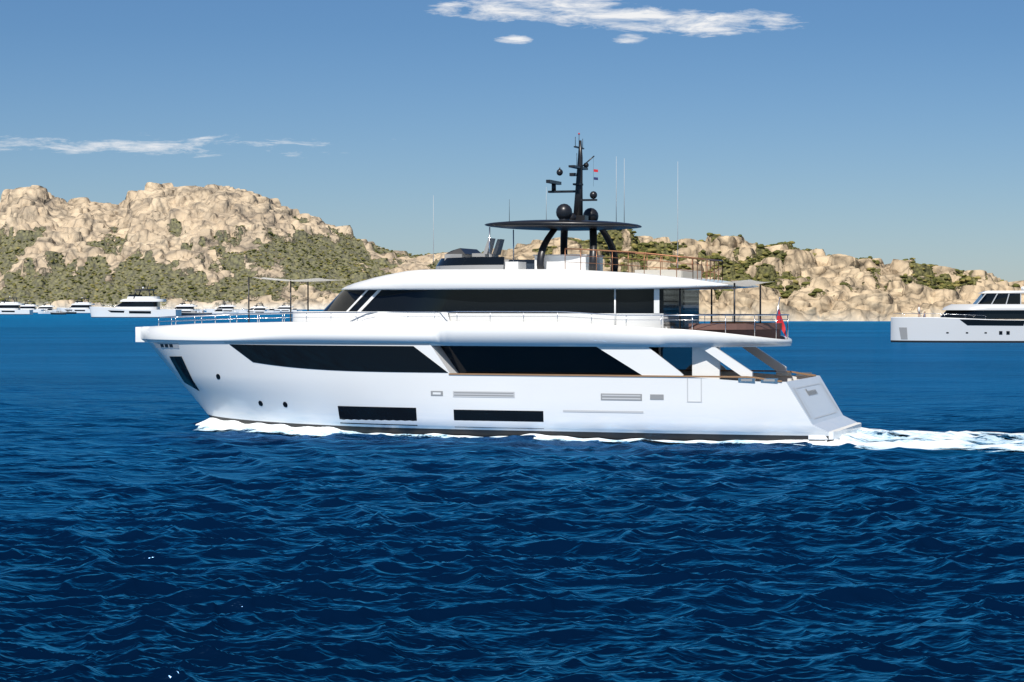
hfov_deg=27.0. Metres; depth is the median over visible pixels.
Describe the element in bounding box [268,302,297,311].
yacht
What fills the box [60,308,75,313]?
boat
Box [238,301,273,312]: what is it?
yacht
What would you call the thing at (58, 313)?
boat
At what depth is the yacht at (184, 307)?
1188.11 m
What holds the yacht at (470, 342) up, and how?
on the sea
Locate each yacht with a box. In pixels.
[0,294,32,314]
[20,300,43,312]
[36,302,56,310]
[57,297,94,312]
[90,284,181,317]
[135,133,860,443]
[161,300,204,312]
[206,301,237,312]
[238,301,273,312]
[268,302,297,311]
[891,286,1023,342]
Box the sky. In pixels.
[0,0,1023,281]
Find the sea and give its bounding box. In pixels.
[0,309,1023,681]
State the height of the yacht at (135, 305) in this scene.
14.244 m
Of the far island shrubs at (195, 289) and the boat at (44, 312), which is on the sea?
the boat at (44, 312)
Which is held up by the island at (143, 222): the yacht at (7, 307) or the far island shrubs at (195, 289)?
the far island shrubs at (195, 289)
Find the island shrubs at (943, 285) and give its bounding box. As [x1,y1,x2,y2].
[534,229,1020,299]
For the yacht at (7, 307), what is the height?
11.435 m
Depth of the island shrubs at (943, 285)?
726.04 m
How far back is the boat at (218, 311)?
1040.05 m
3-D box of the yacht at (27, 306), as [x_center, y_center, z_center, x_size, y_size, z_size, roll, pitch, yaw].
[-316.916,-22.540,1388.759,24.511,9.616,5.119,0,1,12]
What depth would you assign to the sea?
44.19 m
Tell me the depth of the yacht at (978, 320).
284.84 m
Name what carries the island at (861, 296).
on the sea
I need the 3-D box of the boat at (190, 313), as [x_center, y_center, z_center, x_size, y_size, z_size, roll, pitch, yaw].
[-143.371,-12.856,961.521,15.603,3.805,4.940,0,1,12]
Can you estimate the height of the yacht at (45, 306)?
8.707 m
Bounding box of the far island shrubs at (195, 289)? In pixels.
[0,216,483,306]
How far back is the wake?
76.64 m
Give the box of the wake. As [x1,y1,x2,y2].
[196,417,1023,451]
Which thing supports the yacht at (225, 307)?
on the sea
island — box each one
[0,182,482,308]
[492,229,1023,320]
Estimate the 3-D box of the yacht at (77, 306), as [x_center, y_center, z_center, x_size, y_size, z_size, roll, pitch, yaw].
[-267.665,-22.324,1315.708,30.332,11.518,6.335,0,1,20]
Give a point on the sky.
(887, 130)
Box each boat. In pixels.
[38,309,50,313]
[50,310,65,314]
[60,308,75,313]
[181,309,211,315]
[204,308,232,313]

